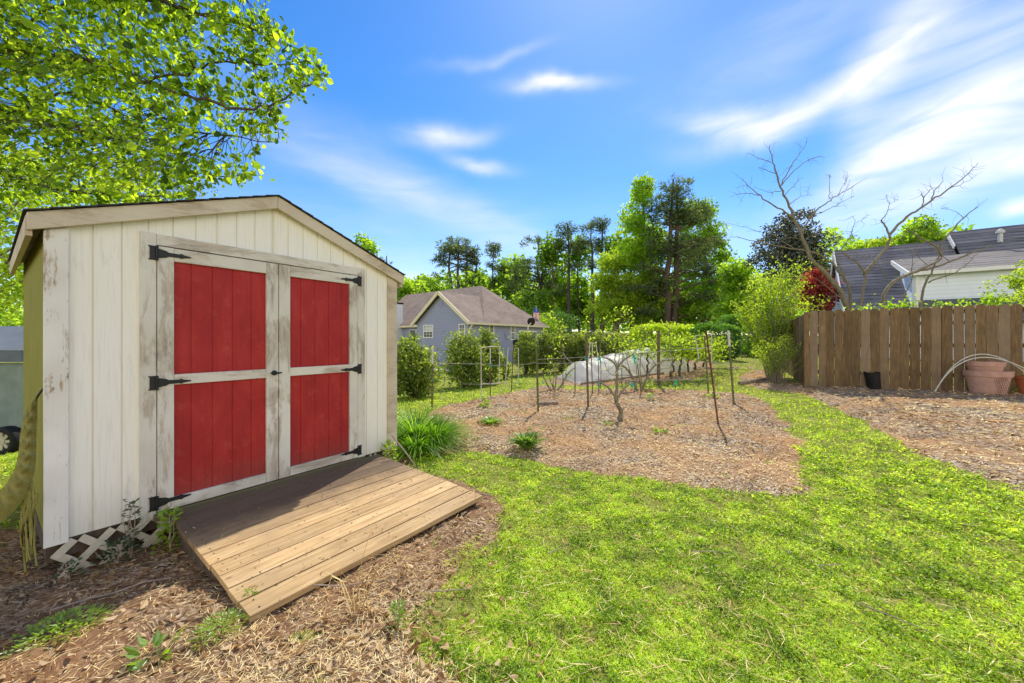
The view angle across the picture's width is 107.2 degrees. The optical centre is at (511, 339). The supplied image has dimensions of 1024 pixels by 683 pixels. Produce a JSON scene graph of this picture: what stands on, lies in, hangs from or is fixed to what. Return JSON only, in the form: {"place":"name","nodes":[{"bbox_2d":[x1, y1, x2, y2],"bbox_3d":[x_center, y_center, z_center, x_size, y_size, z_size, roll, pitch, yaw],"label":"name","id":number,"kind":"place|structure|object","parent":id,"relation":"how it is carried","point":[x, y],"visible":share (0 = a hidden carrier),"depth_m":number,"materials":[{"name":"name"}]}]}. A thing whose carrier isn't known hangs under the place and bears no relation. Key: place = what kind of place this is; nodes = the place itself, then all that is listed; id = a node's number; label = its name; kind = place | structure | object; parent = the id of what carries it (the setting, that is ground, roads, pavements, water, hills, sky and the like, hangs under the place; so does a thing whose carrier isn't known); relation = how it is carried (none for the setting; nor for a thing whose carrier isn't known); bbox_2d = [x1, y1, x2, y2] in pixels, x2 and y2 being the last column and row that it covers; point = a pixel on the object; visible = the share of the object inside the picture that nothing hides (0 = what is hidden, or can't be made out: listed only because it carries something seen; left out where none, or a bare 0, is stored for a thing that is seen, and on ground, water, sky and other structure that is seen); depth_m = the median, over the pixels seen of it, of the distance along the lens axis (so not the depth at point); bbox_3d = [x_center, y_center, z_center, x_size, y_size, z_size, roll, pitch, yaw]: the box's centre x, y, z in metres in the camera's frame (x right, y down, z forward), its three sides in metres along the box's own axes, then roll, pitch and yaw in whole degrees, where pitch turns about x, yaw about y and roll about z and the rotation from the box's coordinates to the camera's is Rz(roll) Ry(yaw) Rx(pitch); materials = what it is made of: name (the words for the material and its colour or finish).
{"place":"outdoors","nodes":[
{"label":"outdoors","id":0,"kind":"place"},
{"bbox_2d":[0,331,1023,682],"bbox_3d":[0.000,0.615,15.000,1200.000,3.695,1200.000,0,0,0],"label":"ground","id":1,"kind":"structure","parent":0,"point":[552,543],"depth_m":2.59,"materials":[{"name":"green plant"}]},
{"bbox_2d":[0,326,22,454],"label":"folding camper","id":2,"kind":"object","parent":1,"relation":"on","point":[11,385],"visible":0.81,"depth_m":7.30,"materials":[{"name":"metal"}]},
{"bbox_2d":[0,132,169,319],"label":"broadleaf tree","id":3,"kind":"object","parent":1,"relation":"on","point":[5,269],"visible":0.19,"depth_m":10.83,"materials":[{"name":"green plant"}]},
{"bbox_2d":[76,147,207,201],"bbox_3d":[-14.416,-2.753,14.898,4.118,9.801,3.124,0,0,0],"label":"broadleaf tree","id":4,"kind":"object","parent":1,"relation":"on","point":[154,182],"visible":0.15,"depth_m":14.92,"materials":[{"name":"green plant"}]},
{"bbox_2d":[0,0,333,232],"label":"shade tree","id":5,"kind":"object","parent":1,"relation":"on","point":[94,129],"visible":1,"depth_m":3.99,"materials":[{"name":"green plant"}]},
{"bbox_2d":[8,195,405,577],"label":"garden shed","id":6,"kind":"structure","parent":1,"relation":"on","point":[212,349],"depth_m":2.88,"materials":[{"name":"white wood"}]},
{"bbox_2d":[0,388,42,571],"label":"rope hammock","id":7,"kind":"object","parent":6,"relation":"hanging from","point":[16,490],"visible":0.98,"depth_m":2.24,"materials":[{"name":"fabric"}]},
{"bbox_2d":[148,245,281,512],"bbox_3d":[-2.293,0.282,2.986,0.086,1.899,0.852,0,0,36],"label":"door","id":8,"kind":"structure","parent":6,"relation":"in","point":[215,383],"depth_m":2.97,"materials":[{"name":"paint"}]},
{"bbox_2d":[278,264,361,478],"bbox_3d":[-1.828,0.282,3.670,0.046,1.899,0.810,0,0,36],"label":"door","id":9,"kind":"structure","parent":6,"relation":"in","point":[318,364],"depth_m":3.63,"materials":[{"name":"paint"}]},
{"bbox_2d":[0,452,501,682],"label":"soil bed","id":10,"kind":"object","parent":1,"relation":"on","point":[43,574],"visible":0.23,"depth_m":1.96,"materials":[{"name":"soil"}]},
{"bbox_2d":[0,602,117,659],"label":"weed plant","id":11,"kind":"object","parent":10,"relation":"on","point":[78,611],"visible":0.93,"depth_m":1.85,"materials":[{"name":"green plant"}]},
{"bbox_2d":[52,557,87,581],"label":"weed plant","id":12,"kind":"object","parent":10,"relation":"on","point":[68,573],"visible":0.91,"depth_m":2.31,"materials":[{"name":"green plant"}]},
{"bbox_2d":[88,531,141,569],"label":"weed plant","id":13,"kind":"object","parent":10,"relation":"on","point":[114,544],"visible":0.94,"depth_m":2.46,"materials":[{"name":"green plant"}]},
{"bbox_2d":[119,497,145,557],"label":"weed plant","id":14,"kind":"object","parent":10,"relation":"on","point":[134,529],"visible":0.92,"depth_m":2.54,"materials":[{"name":"green plant"}]},
{"bbox_2d":[122,625,187,670],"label":"weed plant","id":15,"kind":"object","parent":10,"relation":"on","point":[158,638],"visible":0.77,"depth_m":1.66,"materials":[{"name":"green plant"}]},
{"bbox_2d":[150,506,182,553],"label":"weed plant","id":16,"kind":"object","parent":10,"relation":"on","point":[169,527],"visible":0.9,"depth_m":2.61,"materials":[{"name":"green plant"}]},
{"bbox_2d":[186,607,248,649],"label":"weed plant","id":17,"kind":"object","parent":10,"relation":"on","point":[221,613],"visible":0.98,"depth_m":1.79,"materials":[{"name":"green plant"}]},
{"bbox_2d":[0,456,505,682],"bbox_3d":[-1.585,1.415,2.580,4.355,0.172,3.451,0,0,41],"label":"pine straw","id":18,"kind":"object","parent":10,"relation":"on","point":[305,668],"visible":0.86,"depth_m":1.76,"materials":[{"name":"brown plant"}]},
{"bbox_2d":[51,577,170,610],"bbox_3d":[-2.262,1.437,2.151,0.496,0.048,0.020,0,0,-28],"label":"stick","id":19,"kind":"object","parent":18,"relation":"on","point":[66,605],"visible":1,"depth_m":2.12,"materials":[{"name":"brown wood"}]},
{"bbox_2d":[0,455,544,682],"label":"dead leaves","id":20,"kind":"object","parent":10,"relation":"on","point":[351,641],"visible":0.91,"depth_m":1.78,"materials":[{"name":"brown plant"}]},
{"bbox_2d":[168,454,481,622],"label":"wooden ramp","id":21,"kind":"structure","parent":10,"relation":"on","point":[324,526],"depth_m":2.67,"materials":[{"name":"brown wood"}]},
{"bbox_2d":[322,532,406,615],"bbox_3d":[-0.807,1.256,2.014,0.399,0.302,0.330,0,0,-32],"label":"dry grass tuft","id":22,"kind":"object","parent":10,"relation":"on","point":[354,608],"visible":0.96,"depth_m":1.95,"materials":[{"name":"plant"}]},
{"bbox_2d":[380,440,397,460],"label":"weed plant","id":23,"kind":"object","parent":10,"relation":"on","point":[393,447],"visible":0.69,"depth_m":4.19,"materials":[{"name":"green plant"}]},
{"bbox_2d":[387,595,407,630],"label":"weed plant","id":24,"kind":"object","parent":10,"relation":"on","point":[399,611],"visible":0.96,"depth_m":1.87,"materials":[{"name":"green plant"}]},
{"bbox_2d":[352,231,380,255],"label":"broadleaf tree","id":25,"kind":"object","parent":1,"relation":"on","point":[368,244],"visible":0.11,"depth_m":39.79,"materials":[{"name":"green plant"}]},
{"bbox_2d":[397,274,420,300],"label":"broadleaf tree","id":26,"kind":"object","parent":1,"relation":"on","point":[410,287],"visible":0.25,"depth_m":50.95,"materials":[{"name":"green plant"}]},
{"bbox_2d":[397,333,445,397],"bbox_3d":[-2.581,0.750,10.050,1.703,1.920,1.740,0,0,0],"label":"evergreen shrub","id":27,"kind":"object","parent":1,"relation":"on","point":[413,365],"visible":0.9,"depth_m":9.73,"materials":[{"name":"green plant"}]},
{"bbox_2d":[412,273,448,291],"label":"broadleaf tree","id":28,"kind":"object","parent":1,"relation":"on","point":[431,279],"visible":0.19,"depth_m":64.72,"materials":[{"name":"green plant"}]},
{"bbox_2d":[428,235,482,288],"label":"pine tree","id":29,"kind":"object","parent":1,"relation":"on","point":[452,248],"visible":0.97,"depth_m":59.54,"materials":[{"name":"green plant"}]},
{"bbox_2d":[440,328,492,388],"bbox_3d":[-1.560,0.672,12.902,1.976,2.266,1.959,0,0,0],"label":"evergreen shrub","id":30,"kind":"object","parent":1,"relation":"on","point":[466,356],"visible":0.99,"depth_m":12.61,"materials":[{"name":"green plant"}]},
{"bbox_2d":[397,286,549,370],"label":"blue house","id":31,"kind":"structure","parent":1,"relation":"on","point":[430,318],"depth_m":28.97,"materials":[{"name":"wood"}]},
{"bbox_2d":[454,267,495,289],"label":"broadleaf tree","id":32,"kind":"object","parent":1,"relation":"on","point":[477,274],"visible":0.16,"depth_m":64.78,"materials":[{"name":"green plant"}]},
{"bbox_2d":[0,223,974,332],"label":"woods","id":33,"kind":"object","parent":1,"relation":"on","point":[15,318],"visible":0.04,"depth_m":57.83,"materials":[{"name":"green plant"}]},
{"bbox_2d":[475,326,507,382],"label":"evergreen shrub","id":34,"kind":"object","parent":1,"relation":"on","point":[487,339],"visible":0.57,"depth_m":13.64,"materials":[{"name":"green plant"}]},
{"bbox_2d":[483,240,505,289],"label":"pine tree","id":35,"kind":"object","parent":1,"relation":"on","point":[492,248],"visible":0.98,"depth_m":61.65,"materials":[{"name":"green plant"}]},
{"bbox_2d":[481,252,537,303],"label":"broadleaf tree","id":36,"kind":"object","parent":1,"relation":"on","point":[507,265],"visible":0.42,"depth_m":62.58,"materials":[{"name":"green plant"}]},
{"bbox_2d":[6,424,1023,682],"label":"dry straw","id":37,"kind":"object","parent":1,"relation":"on","point":[884,668],"visible":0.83,"depth_m":1.94,"materials":[{"name":"beige plant"}]},
{"bbox_2d":[511,329,540,374],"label":"evergreen shrub","id":38,"kind":"object","parent":1,"relation":"on","point":[526,352],"visible":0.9,"depth_m":16.68,"materials":[{"name":"green plant"}]},
{"bbox_2d":[503,235,559,310],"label":"pine tree","id":39,"kind":"object","parent":1,"relation":"on","point":[537,272],"visible":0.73,"depth_m":54.63,"materials":[{"name":"green plant"}]},
{"bbox_2d":[509,286,574,332],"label":"broadleaf tree","id":40,"kind":"object","parent":1,"relation":"on","point":[537,299],"visible":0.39,"depth_m":48.78,"materials":[{"name":"green plant"}]},
{"bbox_2d":[532,327,555,372],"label":"evergreen shrub","id":41,"kind":"object","parent":1,"relation":"on","point":[543,347],"visible":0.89,"depth_m":16.48,"materials":[{"name":"green plant"}]},
{"bbox_2d":[531,312,567,342],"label":"wood edge shrub","id":42,"kind":"object","parent":1,"relation":"on","point":[547,321],"visible":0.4,"depth_m":35.68,"materials":[{"name":"green plant"}]},
{"bbox_2d":[533,230,570,320],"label":"tree","id":43,"kind":"object","parent":1,"relation":"on","point":[548,254],"visible":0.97,"depth_m":51.51,"materials":[{"name":"green plant"}]},
{"bbox_2d":[531,259,580,322],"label":"broadleaf tree","id":44,"kind":"object","parent":1,"relation":"on","point":[562,301],"visible":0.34,"depth_m":56.70,"materials":[{"name":"green plant"}]},
{"bbox_2d":[548,328,575,371],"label":"evergreen shrub","id":45,"kind":"object","parent":1,"relation":"on","point":[568,345],"visible":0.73,"depth_m":16.38,"materials":[{"name":"green plant"}]},
{"bbox_2d":[544,308,583,334],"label":"wood edge shrub","id":46,"kind":"object","parent":1,"relation":"on","point":[564,316],"visible":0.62,"depth_m":37.56,"materials":[{"name":"green plant"}]},
{"bbox_2d":[551,220,584,330],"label":"pine tree","id":47,"kind":"object","parent":1,"relation":"on","point":[565,233],"visible":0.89,"depth_m":51.76,"materials":[{"name":"green plant"}]},
{"bbox_2d":[558,265,599,326],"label":"broadleaf tree","id":48,"kind":"object","parent":1,"relation":"on","point":[582,294],"visible":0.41,"depth_m":58.53,"materials":[{"name":"green plant"}]},
{"bbox_2d":[565,331,594,363],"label":"evergreen shrub","id":49,"kind":"object","parent":1,"relation":"on","point":[580,348],"visible":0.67,"depth_m":16.16,"materials":[{"name":"green plant"}]},
{"bbox_2d":[563,232,597,330],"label":"tree","id":50,"kind":"object","parent":1,"relation":"on","point":[585,254],"visible":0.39,"depth_m":54.87,"materials":[{"name":"green plant"}]},
{"bbox_2d":[574,215,611,331],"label":"pine tree","id":51,"kind":"object","parent":1,"relation":"on","point":[594,247],"visible":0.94,"depth_m":50.81,"materials":[{"name":"green plant"}]},
{"bbox_2d":[595,230,625,331],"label":"tree","id":52,"kind":"object","parent":1,"relation":"on","point":[608,245],"visible":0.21,"depth_m":48.66,"materials":[{"name":"green plant"}]},
{"bbox_2d":[424,385,813,496],"bbox_3d":[1.708,1.407,7.472,6.719,0.301,7.890,0,0,29],"label":"mulch bed","id":53,"kind":"object","parent":1,"relation":"on","point":[675,419],"visible":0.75,"depth_m":5.33,"materials":[{"name":"brown wood"}]},
{"bbox_2d":[382,403,481,461],"bbox_3d":[-1.198,1.149,5.029,1.659,0.518,1.867,0,0,0],"label":"strap leaf clump","id":54,"kind":"object","parent":53,"relation":"on","point":[415,435],"visible":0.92,"depth_m":4.84,"materials":[{"name":"green plant"}]},
{"bbox_2d":[507,429,546,448],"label":"broad leaf plant","id":55,"kind":"object","parent":53,"relation":"on","point":[527,440],"visible":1,"depth_m":4.85,"materials":[{"name":"green plant"}]},
{"bbox_2d":[544,306,567,388],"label":"sapling","id":56,"kind":"object","parent":53,"relation":"on","point":[561,326],"visible":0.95,"depth_m":10.87,"materials":[{"name":"green plant"}]},
{"bbox_2d":[540,357,578,390],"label":"espalier tree","id":57,"kind":"object","parent":53,"relation":"on","point":[555,389],"visible":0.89,"depth_m":10.49,"materials":[{"name":"green plant"}]},
{"bbox_2d":[598,347,635,419],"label":"espalier tree","id":58,"kind":"object","parent":53,"relation":"on","point":[616,396],"visible":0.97,"depth_m":6.49,"materials":[{"name":"brown plant"}]},
{"bbox_2d":[619,351,672,390],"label":"espalier tree","id":59,"kind":"object","parent":53,"relation":"on","point":[632,378],"visible":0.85,"depth_m":9.84,"materials":[{"name":"brown plant"}]},
{"bbox_2d":[705,332,718,423],"bbox_3d":[3.172,0.621,5.979,0.218,1.489,0.026,0,0,0],"label":"garden stake","id":60,"kind":"object","parent":53,"relation":"on","point":[711,374],"visible":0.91,"depth_m":5.97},
{"bbox_2d":[727,331,734,404],"bbox_3d":[4.476,0.593,7.714,0.159,1.556,0.044,0,0,0],"label":"garden stake","id":61,"kind":"object","parent":53,"relation":"on","point":[730,367],"visible":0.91,"depth_m":7.70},
{"bbox_2d":[581,250,669,332],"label":"broadleaf tree","id":62,"kind":"object","parent":1,"relation":"on","point":[605,284],"visible":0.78,"depth_m":40.11,"materials":[{"name":"green plant"}]},
{"bbox_2d":[542,359,714,386],"bbox_3d":[4.618,1.204,14.219,7.400,0.719,6.600,0,0,0],"label":"mulch bed","id":63,"kind":"object","parent":1,"relation":"on","point":[697,372],"visible":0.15,"depth_m":11.91,"materials":[{"name":"brown wood"}]},
{"bbox_2d":[588,329,611,357],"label":"evergreen shrub","id":64,"kind":"object","parent":63,"relation":"on","point":[603,342],"visible":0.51,"depth_m":16.02,"materials":[{"name":"green plant"}]},
{"bbox_2d":[605,333,636,354],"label":"evergreen shrub","id":65,"kind":"object","parent":63,"relation":"on","point":[617,346],"visible":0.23,"depth_m":15.75,"materials":[{"name":"green plant"}]},
{"bbox_2d":[557,345,693,383],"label":"row cover tunnel","id":66,"kind":"structure","parent":63,"relation":"on","point":[581,371],"depth_m":12.56,"materials":[{"name":"fabric"}]},
{"bbox_2d":[613,331,679,375],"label":"grapevine","id":67,"kind":"object","parent":63,"relation":"on","point":[634,351],"visible":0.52,"depth_m":12.17,"materials":[{"name":"green plant"}]},
{"bbox_2d":[649,319,688,380],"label":"sapling","id":68,"kind":"object","parent":63,"relation":"on","point":[670,343],"visible":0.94,"depth_m":11.22,"materials":[{"name":"green plant"}]},
{"bbox_2d":[637,327,710,377],"bbox_3d":[4.964,0.435,11.678,2.301,1.638,0.954,0,0,0],"label":"grapevine","id":69,"kind":"object","parent":63,"relation":"on","point":[675,350],"visible":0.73,"depth_m":11.57,"materials":[{"name":"green plant"}]},
{"bbox_2d":[650,326,716,376],"bbox_3d":[5.240,0.391,11.718,2.087,1.670,0.812,0,0,0],"label":"grapevine","id":70,"kind":"object","parent":63,"relation":"on","point":[681,362],"visible":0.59,"depth_m":11.67,"materials":[{"name":"green plant"}]},
{"bbox_2d":[660,330,725,371],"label":"grapevine","id":71,"kind":"object","parent":63,"relation":"on","point":[714,341],"visible":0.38,"depth_m":12.32,"materials":[{"name":"green plant"}]},
{"bbox_2d":[667,333,726,369],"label":"grapevine","id":72,"kind":"object","parent":63,"relation":"on","point":[695,366],"visible":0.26,"depth_m":12.79,"materials":[{"name":"green plant"}]},
{"bbox_2d":[676,333,738,366],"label":"grapevine","id":73,"kind":"object","parent":63,"relation":"on","point":[720,351],"visible":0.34,"depth_m":13.57,"materials":[{"name":"green plant"}]},
{"bbox_2d":[610,302,649,385],"bbox_3d":[3.182,0.152,10.900,1.408,2.482,0.932,0,0,-25],"label":"sapling","id":74,"kind":"object","parent":1,"relation":"on","point":[624,312],"visible":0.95,"depth_m":10.98,"materials":[{"name":"green plant"}]},
{"bbox_2d":[609,171,667,334],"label":"tulip tree","id":75,"kind":"object","parent":1,"relation":"on","point":[634,222],"visible":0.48,"depth_m":41.35,"materials":[{"name":"green plant"}]},
{"bbox_2d":[619,318,663,384],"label":"sapling","id":76,"kind":"object","parent":1,"relation":"on","point":[641,328],"visible":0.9,"depth_m":10.88,"materials":[{"name":"green plant"}]},
{"bbox_2d":[627,322,700,356],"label":"hedge shrub","id":77,"kind":"object","parent":1,"relation":"on","point":[679,327],"visible":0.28,"depth_m":18.92,"materials":[{"name":"green plant"}]},
{"bbox_2d":[617,271,722,330],"bbox_3d":[18.320,-3.877,40.975,13.749,7.241,6.875,0,0,0],"label":"broadleaf tree","id":78,"kind":"object","parent":1,"relation":"on","point":[695,307],"visible":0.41,"depth_m":39.83,"materials":[{"name":"green plant"}]},
{"bbox_2d":[617,172,729,336],"bbox_3d":[16.982,-8.604,39.178,12.563,16.891,5.969,0,0,0],"label":"pine tree","id":79,"kind":"object","parent":1,"relation":"on","point":[672,220],"visible":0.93,"depth_m":38.65,"materials":[{"name":"green plant"}]},
{"bbox_2d":[670,196,737,334],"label":"tulip tree","id":80,"kind":"object","parent":1,"relation":"on","point":[721,257],"visible":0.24,"depth_m":45.72,"materials":[{"name":"green plant"}]},
{"bbox_2d":[686,321,741,359],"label":"hedge shrub","id":81,"kind":"object","parent":1,"relation":"on","point":[724,328],"visible":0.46,"depth_m":16.16,"materials":[{"name":"green plant"}]},
{"bbox_2d":[715,313,752,355],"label":"hedge shrub","id":82,"kind":"object","parent":1,"relation":"on","point":[731,318],"visible":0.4,"depth_m":20.03,"materials":[{"name":"green plant"}]},
{"bbox_2d":[706,256,767,329],"bbox_3d":[18.753,-3.305,30.946,5.668,7.311,3.938,0,0,0],"label":"broadleaf tree","id":83,"kind":"object","parent":1,"relation":"on","point":[733,276],"visible":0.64,"depth_m":30.45,"materials":[{"name":"green plant"}]},
{"bbox_2d":[741,323,767,357],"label":"hedge shrub","id":84,"kind":"object","parent":1,"relation":"on","point":[745,350],"visible":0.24,"depth_m":18.98,"materials":[{"name":"green plant"}]},
{"bbox_2d":[728,255,835,376],"bbox_3d":[8.082,-0.654,11.450,2.604,3.596,1.962,0,0,0],"label":"light shrub","id":85,"kind":"object","parent":1,"relation":"on","point":[781,310],"visible":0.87,"depth_m":10.96,"materials":[{"name":"green plant"}]},
{"bbox_2d":[781,314,803,384],"bbox_3d":[8.699,0.256,11.938,0.059,1.800,5.445,0,0,28],"label":"side fence","id":86,"kind":"object","parent":1,"relation":"on","point":[797,323],"visible":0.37,"depth_m":10.15,"materials":[{"name":"brown wood"}]},
{"bbox_2d":[743,207,842,321],"bbox_3d":[19.827,-4.395,26.823,6.050,9.991,4.810,0,0,-14],"label":"magnolia tree","id":87,"kind":"object","parent":1,"relation":"on","point":[789,227],"visible":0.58,"depth_m":26.49,"materials":[{"name":"green plant"}]},
{"bbox_2d":[794,267,841,353],"bbox_3d":[17.061,-1.595,20.890,2.722,5.024,2.217,0,0,0],"label":"maple tree","id":88,"kind":"object","parent":1,"relation":"on","point":[820,288],"visible":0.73,"depth_m":20.78,"materials":[{"name":"red plant"}]},
{"bbox_2d":[835,235,896,250],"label":"broadleaf tree","id":89,"kind":"object","parent":1,"relation":"on","point":[875,243],"visible":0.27,"depth_m":42.87,"materials":[{"name":"green plant"}]},
{"bbox_2d":[718,136,1020,330],"bbox_3d":[10.482,-2.567,11.419,8.268,7.417,1.260,0,0,4],"label":"bare tree","id":90,"kind":"object","parent":1,"relation":"on","point":[838,288],"visible":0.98,"depth_m":11.54,"materials":[{"name":"brown plant"}]},
{"bbox_2d":[725,365,1023,490],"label":"mulch bed","id":91,"kind":"object","parent":1,"relation":"on","point":[967,421],"visible":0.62,"depth_m":5.80,"materials":[{"name":"brown wood"}]},
{"bbox_2d":[751,333,809,383],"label":"tan shrub","id":92,"kind":"object","parent":91,"relation":"on","point":[777,376],"visible":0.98,"depth_m":9.86,"materials":[{"name":"green plant"}]},
{"bbox_2d":[863,371,880,388],"bbox_3d":[8.399,0.957,8.800,0.324,0.413,0.295,0,0,0],"label":"nursery pot","id":93,"kind":"object","parent":91,"relation":"on","point":[873,380],"visible":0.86,"depth_m":8.71,"materials":[{"name":"black plastic"}]},
{"bbox_2d":[962,369,1014,393],"bbox_3d":[9.902,0.888,7.863,0.690,0.496,0.690,0,0,0],"label":"terracotta pot","id":94,"kind":"object","parent":91,"relation":"on","point":[980,381],"visible":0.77,"depth_m":7.68,"materials":[{"name":"orange ceramic"}]},
{"bbox_2d":[965,361,1006,371],"bbox_3d":[9.892,0.628,7.893,0.557,0.350,0.557,0,0,0],"label":"terracotta pot","id":95,"kind":"object","parent":94,"relation":"in","point":[987,366],"visible":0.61,"depth_m":7.73,"materials":[{"name":"orange ceramic"}]},
{"bbox_2d":[804,304,1023,392],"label":"privacy fence","id":96,"kind":"object","parent":1,"relation":"on","point":[945,330],"visible":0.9,"depth_m":8.57,"materials":[{"name":"brown wood"}]},
{"bbox_2d":[844,286,1012,388],"bbox_3d":[9.342,0.002,8.610,2.758,2.298,0.377,0,0,29],"label":"climbing vine","id":97,"kind":"object","parent":96,"relation":"attached to","point":[987,302],"visible":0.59,"depth_m":8.36,"materials":[{"name":"green plant"}]},
{"bbox_2d":[891,213,953,245],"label":"broadleaf tree","id":98,"kind":"object","parent":1,"relation":"on","point":[930,226],"visible":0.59,"depth_m":39.32,"materials":[{"name":"green plant"}]},
{"bbox_2d":[829,224,1023,361],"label":"pale house","id":99,"kind":"structure","parent":1,"relation":"on","point":[989,264],"depth_m":17.99,"materials":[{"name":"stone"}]},
{"bbox_2d":[978,260,1023,306],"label":"shrub","id":100,"kind":"object","parent":1,"relation":"on","point":[1015,282],"visible":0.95,"depth_m":10.72,"materials":[{"name":"green plant"}]},
{"bbox_2d":[0,0,1023,335],"label":"sky","id":101,"kind":"structure","parent":0,"point":[505,122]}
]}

